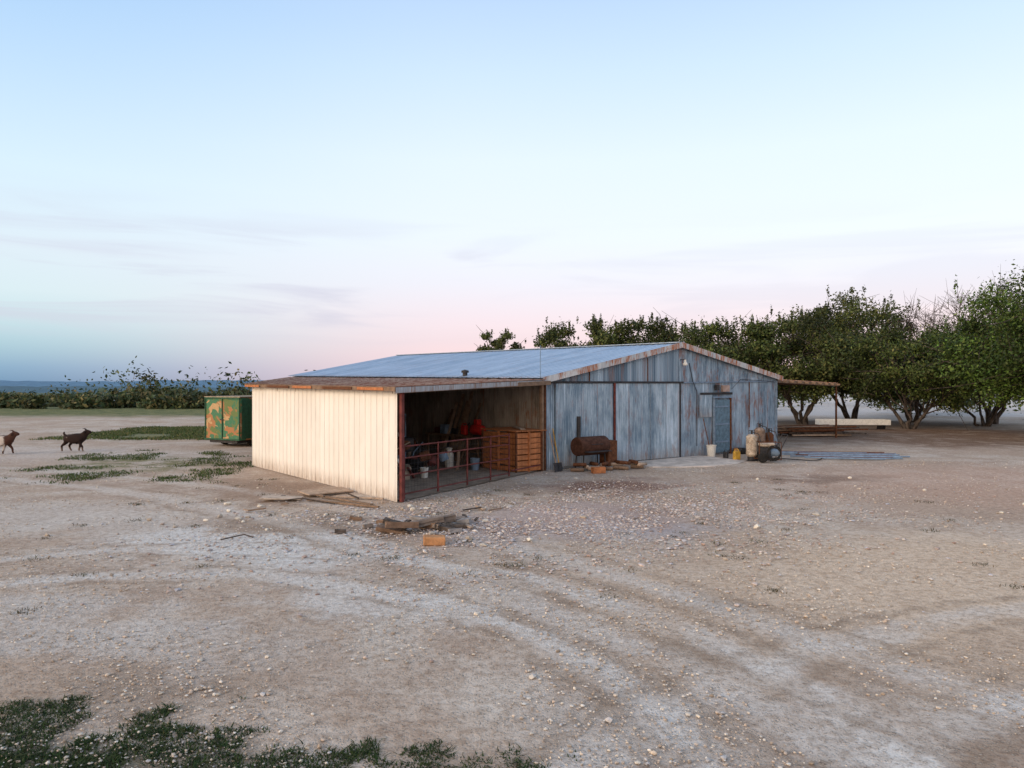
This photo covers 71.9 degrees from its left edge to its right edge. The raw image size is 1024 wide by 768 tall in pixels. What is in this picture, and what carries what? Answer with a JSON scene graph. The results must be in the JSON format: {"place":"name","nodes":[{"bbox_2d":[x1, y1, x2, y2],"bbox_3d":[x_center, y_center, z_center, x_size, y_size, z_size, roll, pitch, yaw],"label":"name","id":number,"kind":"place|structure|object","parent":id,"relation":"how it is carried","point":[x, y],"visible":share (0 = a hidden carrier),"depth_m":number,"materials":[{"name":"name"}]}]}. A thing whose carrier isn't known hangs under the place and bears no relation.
{"place":"outdoors","nodes":[
{"label":"outdoors","id":0,"kind":"place"},
{"bbox_2d":[28,425,208,439],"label":"grass","id":1,"kind":"structure","parent":0,"point":[185,432],"depth_m":39.23,"materials":[{"name":"green plant"}]},
{"bbox_2d":[0,386,251,392],"bbox_3d":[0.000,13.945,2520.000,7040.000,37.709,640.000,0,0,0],"label":"distant hills","id":2,"kind":"structure","parent":0,"point":[23,389],"depth_m":2411.67,"materials":[{"name":"blue"}]},
{"bbox_2d":[4,449,254,484],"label":"grass","id":3,"kind":"structure","parent":0,"point":[207,475],"depth_m":23.32,"materials":[{"name":"green plant"}]},
{"bbox_2d":[0,380,263,387],"bbox_3d":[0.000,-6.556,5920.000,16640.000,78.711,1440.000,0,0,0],"label":"distant hills","id":4,"kind":"structure","parent":0,"point":[70,383],"depth_m":5613.10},
{"bbox_2d":[0,694,384,767],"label":"grass","id":5,"kind":"structure","parent":0,"point":[22,755],"depth_m":5.48,"materials":[{"name":"green plant"}]},
{"bbox_2d":[410,446,424,456],"bbox_3d":[-3.300,2.470,24.500,0.660,0.674,0.318,0,0,-34],"label":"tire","id":6,"kind":"object","parent":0,"point":[417,450],"visible":0.16,"depth_m":24.50,"materials":[{"name":"rubber"}]},
{"bbox_2d":[469,419,485,436],"bbox_3d":[-1.214,1.548,24.910,0.360,0.595,0.680,0,0,-39],"label":"gas can","id":7,"kind":"object","parent":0,"point":[475,429],"visible":0.85,"depth_m":24.79,"materials":[{"name":"red paint"}]},
{"bbox_2d":[0,393,1023,767],"bbox_3d":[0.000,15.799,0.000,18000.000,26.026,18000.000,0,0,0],"label":"ground","id":8,"kind":"structure","parent":0,"point":[810,699],"depth_m":8.78,"materials":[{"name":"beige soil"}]},
{"bbox_2d":[0,430,19,453],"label":"goat","id":9,"kind":"object","parent":8,"relation":"on","point":[7,440],"visible":1,"depth_m":28.12},
{"bbox_2d":[61,428,91,450],"bbox_3d":[-18.069,2.313,29.301,1.180,0.939,0.496,0,0,-3],"label":"goat","id":10,"kind":"object","parent":8,"relation":"on","point":[77,438],"visible":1,"depth_m":29.16},
{"bbox_2d":[0,356,315,408],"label":"distant treeline","id":11,"kind":"object","parent":8,"relation":"on","point":[156,397],"visible":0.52,"depth_m":84.00,"materials":[{"name":"green plant"}]},
{"bbox_2d":[204,395,251,445],"bbox_3d":[-12.171,1.680,33.398,2.280,2.251,3.900,0,0,27],"label":"camouflage trailer","id":12,"kind":"object","parent":8,"relation":"on","point":[228,419],"visible":0.48,"depth_m":31.62,"materials":[{"name":"paint"}]},
{"bbox_2d":[221,487,501,539],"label":"scrap boards","id":13,"kind":"object","parent":8,"relation":"on","point":[330,491],"visible":0.91,"depth_m":16.80,"materials":[{"name":"brown wood"}]},
{"bbox_2d":[244,377,550,501],"bbox_3d":[-7.438,1.200,27.614,7.112,3.200,23.478,0,0,-39],"label":"lean to shed","id":14,"kind":"object","parent":8,"relation":"on","point":[337,432],"visible":0.99,"depth_m":19.82,"materials":[{"name":"white paint"}]},
{"bbox_2d":[397,414,413,455],"bbox_3d":[-3.450,1.857,22.115,0.975,1.887,1.695,0,0,0],"label":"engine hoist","id":15,"kind":"object","parent":14,"relation":"on","point":[407,440],"visible":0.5,"depth_m":21.50,"materials":[{"name":"metal"}]},
{"bbox_2d":[412,466,423,472],"bbox_3d":[-3.100,2.680,22.200,0.660,0.220,0.660,0,0,0],"label":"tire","id":16,"kind":"object","parent":14,"relation":"on","point":[416,469],"visible":0.29,"depth_m":21.90,"materials":[{"name":"rubber"}]},
{"bbox_2d":[405,457,423,465],"bbox_3d":[-3.100,2.450,22.220,0.666,0.249,0.660,0,0,0],"label":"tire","id":17,"kind":"object","parent":16,"relation":"on","point":[408,461],"visible":0.45,"depth_m":21.93,"materials":[{"name":"rubber"}]},
{"bbox_2d":[420,467,428,477],"bbox_3d":[-2.600,2.628,20.900,0.265,0.304,0.260,0,0,0],"label":"plastic bucket","id":18,"kind":"object","parent":14,"relation":"on","point":[423,475],"visible":0.86,"depth_m":20.81,"materials":[{"name":"plastic"}]},
{"bbox_2d":[397,432,459,479],"bbox_3d":[-3.539,2.249,21.636,3.387,1.314,4.279,0,0,31],"label":"scrap heap","id":19,"kind":"object","parent":14,"relation":"on","point":[429,462],"visible":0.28,"depth_m":21.17,"materials":[{"name":"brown metal"}]},
{"bbox_2d":[445,447,454,467],"bbox_3d":[-2.100,2.446,23.600,0.300,0.668,0.296,0,0,41],"label":"milk can","id":20,"kind":"object","parent":14,"relation":"on","point":[451,459],"visible":0.7,"depth_m":23.49,"materials":[{"name":"grey metal"}]},
{"bbox_2d":[436,391,481,461],"bbox_3d":[-2.005,1.520,25.884,0.804,2.526,1.989,0,0,-40],"label":"leaning lumber","id":21,"kind":"object","parent":14,"relation":"on","point":[465,414],"visible":0.69,"depth_m":25.94,"materials":[{"name":"brown wood"}]},
{"bbox_2d":[425,432,492,461],"bbox_3d":[-1.964,2.325,25.977,0.750,0.950,3.401,0,0,-39],"label":"workbench","id":22,"kind":"object","parent":14,"relation":"on","point":[478,451],"visible":0.3,"depth_m":25.43,"materials":[{"name":"brown wood"}]},
{"bbox_2d":[440,423,450,433],"bbox_3d":[-2.486,1.655,26.454,0.300,0.390,0.350,0,0,-39],"label":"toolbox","id":23,"kind":"object","parent":22,"relation":"on","point":[444,428],"visible":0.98,"depth_m":26.30,"materials":[{"name":"metal"}]},
{"bbox_2d":[452,428,460,433],"bbox_3d":[-2.027,1.715,26.054,0.250,0.270,0.400,0,0,-39],"label":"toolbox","id":24,"kind":"object","parent":22,"relation":"on","point":[455,430],"visible":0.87,"depth_m":25.92,"materials":[{"name":"metal"}]},
{"bbox_2d":[451,441,464,448],"bbox_3d":[-1.939,2.225,25.868,0.400,0.300,0.500,0,0,-39],"label":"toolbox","id":25,"kind":"object","parent":22,"relation":"on","point":[454,444],"visible":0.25,"depth_m":25.70,"materials":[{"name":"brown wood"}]},
{"bbox_2d":[461,422,469,434],"bbox_3d":[-1.690,1.618,25.556,0.252,0.464,0.307,0,0,-41],"label":"fuel can","id":26,"kind":"object","parent":22,"relation":"on","point":[464,429],"visible":1,"depth_m":25.43,"materials":[{"name":"red paint"}]},
{"bbox_2d":[404,433,540,498],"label":"pipe gate","id":27,"kind":"structure","parent":14,"relation":"on","point":[457,466],"depth_m":18.69,"materials":[{"name":"red metal"}]},
{"bbox_2d":[470,458,479,469],"bbox_3d":[-1.200,2.590,22.800,0.330,0.380,0.325,0,0,0],"label":"metal bucket","id":28,"kind":"object","parent":14,"relation":"on","point":[474,466],"visible":0.93,"depth_m":22.69,"materials":[{"name":"grey metal"}]},
{"bbox_2d":[481,426,546,472],"bbox_3d":[0.053,2.092,23.091,1.254,1.375,1.880,0,0,-39],"label":"wooden crate","id":29,"kind":"object","parent":14,"relation":"on","point":[526,445],"visible":0.94,"depth_m":22.58,"materials":[{"name":"brown wood"}]},
{"bbox_2d":[334,513,471,533],"bbox_3d":[-2.071,2.717,13.850,2.550,0.325,1.495,0,0,0],"label":"rubble pile","id":30,"kind":"object","parent":8,"relation":"on","point":[451,523],"visible":0.98,"depth_m":13.52,"materials":[{"name":"stone"}]},
{"bbox_2d":[9,385,833,396],"bbox_3d":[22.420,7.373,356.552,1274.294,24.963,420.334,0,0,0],"label":"distant treeline","id":31,"kind":"object","parent":8,"relation":"on","point":[100,389],"depth_m":168.60,"materials":[{"name":"green plant"}]},
{"bbox_2d":[423,535,445,545],"bbox_3d":[-1.360,2.735,12.350,0.386,0.177,0.207,0,0,-9],"label":"clay block","id":32,"kind":"object","parent":8,"relation":"on","point":[433,540],"depth_m":12.26,"materials":[{"name":"orange brick"}]},
{"bbox_2d":[299,738,580,767],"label":"grass","id":33,"kind":"structure","parent":8,"relation":"on","point":[334,755],"depth_m":5.28,"materials":[{"name":"green plant"}]},
{"bbox_2d":[475,325,526,350],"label":"oak tree","id":34,"kind":"object","parent":8,"relation":"on","point":[499,343],"visible":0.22,"depth_m":60.07,"materials":[{"name":"green plant"}]},
{"bbox_2d":[5,477,1023,614],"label":"weed tufts","id":35,"kind":"object","parent":8,"relation":"on","point":[20,612],"visible":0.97,"depth_m":12.72,"materials":[{"name":"green plant"}]},
{"bbox_2d":[45,474,1023,559],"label":"scattered rocks","id":36,"kind":"object","parent":8,"relation":"on","point":[468,537],"visible":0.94,"depth_m":14.82,"materials":[{"name":"stone"}]},
{"bbox_2d":[289,342,782,470],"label":"metal barn","id":37,"kind":"structure","parent":8,"relation":"on","point":[641,402],"depth_m":26.55,"materials":[{"name":"blue metal"}]},
{"bbox_2d":[556,383,612,465],"bbox_3d":[2.478,1.350,23.848,2.600,2.740,0.034,0,0,-36],"label":"sliding door open","id":38,"kind":"structure","parent":37,"relation":"in","point":[593,402],"depth_m":23.75,"materials":[{"name":"metal"}]},
{"bbox_2d":[616,383,678,460],"bbox_3d":[4.979,1.360,25.679,3.360,2.760,0.032,0,0,-36],"label":"sliding door","id":39,"kind":"structure","parent":37,"relation":"in","point":[632,399],"depth_m":25.62,"materials":[{"name":"metal"}]},
{"bbox_2d":[715,400,729,452],"bbox_3d":[8.403,1.680,28.214,0.950,2.100,0.050,0,0,-36],"label":"entry door","id":40,"kind":"structure","parent":37,"relation":"in","point":[722,414],"depth_m":28.19,"materials":[{"name":"metal"}]},
{"bbox_2d":[549,433,557,471],"bbox_3d":[1.314,2.206,22.730,0.200,1.224,0.470,0,0,-36],"label":"shovel","id":41,"kind":"object","parent":8,"relation":"on","point":[555,467],"visible":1,"depth_m":22.59,"materials":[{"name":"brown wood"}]},
{"bbox_2d":[552,428,562,471],"bbox_3d":[1.418,2.131,22.807,0.200,1.374,0.470,0,0,-36],"label":"shovel","id":42,"kind":"object","parent":8,"relation":"on","point":[559,464],"visible":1,"depth_m":22.69,"materials":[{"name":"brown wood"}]},
{"bbox_2d":[532,313,635,347],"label":"oak tree","id":43,"kind":"object","parent":8,"relation":"on","point":[552,336],"visible":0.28,"depth_m":58.82,"materials":[{"name":"green plant"}]},
{"bbox_2d":[570,416,616,467],"bbox_3d":[2.780,1.926,23.141,1.630,1.752,0.790,0,0,-36],"label":"barrel smoker","id":44,"kind":"object","parent":8,"relation":"on","point":[603,447],"visible":0.88,"depth_m":22.88,"materials":[{"name":"metal"}]},
{"bbox_2d":[591,466,605,473],"bbox_3d":[2.712,2.700,22.142,0.420,0.200,0.200,0,0,-17],"label":"wood block","id":45,"kind":"object","parent":8,"relation":"on","point":[598,470],"depth_m":22.05,"materials":[{"name":"brown wood"}]},
{"bbox_2d":[571,459,646,471],"bbox_3d":[3.176,2.660,23.029,2.785,0.280,0.779,0,0,-29],"label":"firewood pile","id":46,"kind":"object","parent":8,"relation":"on","point":[617,464],"visible":0.84,"depth_m":22.98,"materials":[{"name":"brown wood"}]},
{"bbox_2d":[591,312,682,345],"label":"oak tree","id":47,"kind":"object","parent":8,"relation":"on","point":[639,326],"visible":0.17,"depth_m":58.77,"materials":[{"name":"green plant"}]},
{"bbox_2d":[642,320,698,345],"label":"oak tree","id":48,"kind":"object","parent":8,"relation":"on","point":[675,333],"visible":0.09,"depth_m":62.30,"materials":[{"name":"green plant"}]},
{"bbox_2d":[623,455,745,467],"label":"concrete slab","id":49,"kind":"structure","parent":8,"relation":"on","point":[694,461],"depth_m":24.85,"materials":[{"name":"grey concrete"}]},
{"bbox_2d":[706,444,716,456],"bbox_3d":[7.665,2.572,27.140,0.396,0.456,0.390,0,0,0],"label":"plastic bucket","id":50,"kind":"object","parent":8,"relation":"on","point":[711,450],"visible":0.91,"depth_m":27.00,"materials":[{"name":"plastic"}]},
{"bbox_2d":[723,449,729,457],"bbox_3d":[8.015,2.620,26.391,0.253,0.361,0.200,0,0,33],"label":"fuel can","id":51,"kind":"object","parent":8,"relation":"on","point":[725,454],"visible":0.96,"depth_m":26.34,"materials":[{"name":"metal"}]},
{"bbox_2d":[652,312,808,395],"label":"oak tree","id":52,"kind":"object","parent":8,"relation":"on","point":[751,331],"visible":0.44,"depth_m":47.97,"materials":[{"name":"green plant"}]},
{"bbox_2d":[733,448,741,459],"bbox_3d":[8.272,2.581,25.908,0.340,0.438,0.166,0,0,-19],"label":"fuel can","id":53,"kind":"object","parent":8,"relation":"on","point":[736,455],"visible":0.96,"depth_m":25.84,"materials":[{"name":"yellow paint"}]},
{"bbox_2d":[746,430,760,460],"bbox_3d":[8.768,2.240,25.669,0.640,1.121,0.574,0,0,0],"label":"steel tank","id":54,"kind":"object","parent":8,"relation":"on","point":[751,445],"visible":0.95,"depth_m":25.59,"materials":[{"name":"beige metal"}]},
{"bbox_2d":[754,423,769,450],"bbox_3d":[9.218,2.130,26.119,0.640,1.341,0.574,0,0,0],"label":"steel tank","id":55,"kind":"object","parent":8,"relation":"on","point":[760,430],"visible":0.5,"depth_m":26.03,"materials":[{"name":"metal"}]},
{"bbox_2d":[754,434,788,462],"bbox_3d":[9.278,2.301,25.302,1.117,0.997,0.845,0,0,0],"label":"pressure washer","id":56,"kind":"object","parent":8,"relation":"on","point":[766,451],"visible":1,"depth_m":25.08,"materials":[{"name":"metal"}]},
{"bbox_2d":[765,428,779,457],"bbox_3d":[9.668,2.230,26.404,0.640,1.141,0.543,0,0,0],"label":"steel tank","id":57,"kind":"object","parent":8,"relation":"on","point":[771,435],"visible":0.42,"depth_m":26.38,"materials":[{"name":"metal"}]},
{"bbox_2d":[770,458,821,460],"bbox_3d":[11.029,2.770,26.121,3.768,0.035,0.956,0,0,-23],"label":"garden hose","id":58,"kind":"object","parent":8,"relation":"on","point":[800,459],"visible":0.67,"depth_m":25.79,"materials":[{"name":"rubber"}]},
{"bbox_2d":[724,304,869,424],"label":"oak tree","id":59,"kind":"object","parent":8,"relation":"on","point":[821,371],"visible":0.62,"depth_m":47.00,"materials":[{"name":"green plant"}]},
{"bbox_2d":[776,379,839,437],"bbox_3d":[11.540,1.265,37.307,8.607,3.170,10.636,0,0,-40],"label":"open carport","id":60,"kind":"object","parent":8,"relation":"on","point":[789,382],"visible":0.36,"depth_m":35.27,"materials":[{"name":"brown metal"}]},
{"bbox_2d":[777,424,867,435],"bbox_3d":[16.241,2.486,38.619,5.428,0.548,2.622,0,0,0],"label":"lumber pile","id":61,"kind":"object","parent":8,"relation":"on","point":[811,430],"visible":0.8,"depth_m":37.61,"materials":[{"name":"brown wood"}]},
{"bbox_2d":[782,451,909,459],"bbox_3d":[12.771,2.755,27.328,4.754,0.055,2.633,0,0,9],"label":"pipe stack","id":62,"kind":"object","parent":8,"relation":"on","point":[848,455],"visible":0.95,"depth_m":27.08,"materials":[{"name":"grey metal"}]},
{"bbox_2d":[774,285,920,418],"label":"oak tree","id":63,"kind":"object","parent":8,"relation":"on","point":[843,318],"visible":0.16,"depth_m":52.27,"materials":[{"name":"green plant"}]},
{"bbox_2d":[815,419,890,428],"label":"white trough","id":64,"kind":"object","parent":8,"relation":"on","point":[881,423],"visible":0.85,"depth_m":43.41,"materials":[{"name":"plastic"}]},
{"bbox_2d":[777,387,1023,413],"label":"background brush","id":65,"kind":"object","parent":8,"relation":"on","point":[864,400],"visible":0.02,"depth_m":73.16,"materials":[{"name":"green plant"}]},
{"bbox_2d":[829,312,1005,428],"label":"oak tree","id":66,"kind":"object","parent":8,"relation":"on","point":[886,372],"visible":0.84,"depth_m":42.99,"materials":[{"name":"green plant"}]},
{"bbox_2d":[895,330,947,415],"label":"oak tree","id":67,"kind":"object","parent":8,"relation":"on","point":[927,401],"depth_m":61.86,"materials":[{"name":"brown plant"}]},
{"bbox_2d":[889,288,956,421],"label":"bare tree","id":68,"kind":"object","parent":8,"relation":"on","point":[918,411],"visible":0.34,"depth_m":51.34,"materials":[{"name":"brown plant"}]},
{"bbox_2d":[898,298,1022,426],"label":"oak tree","id":69,"kind":"object","parent":8,"relation":"on","point":[990,418],"visible":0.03,"depth_m":47.08,"materials":[{"name":"green plant"}]},
{"bbox_2d":[899,259,1023,423],"bbox_3d":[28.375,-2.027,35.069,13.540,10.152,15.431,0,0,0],"label":"oak tree","id":70,"kind":"object","parent":8,"relation":"on","point":[1008,367],"visible":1,"depth_m":36.53,"materials":[{"name":"green plant"}]},
{"bbox_2d":[0,0,1023,381],"label":"sky","id":71,"kind":"structure","parent":0,"point":[273,189],"materials":[{"name":"blue"}]},
{"bbox_2d":[733,448,745,453],"bbox_3d":[9.229,2.700,28.474,0.560,0.220,0.560,0,0,0],"label":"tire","id":72,"kind":"object","parent":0,"point":[743,451],"visible":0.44,"depth_m":28.21,"materials":[{"name":"rubber"}]}
]}

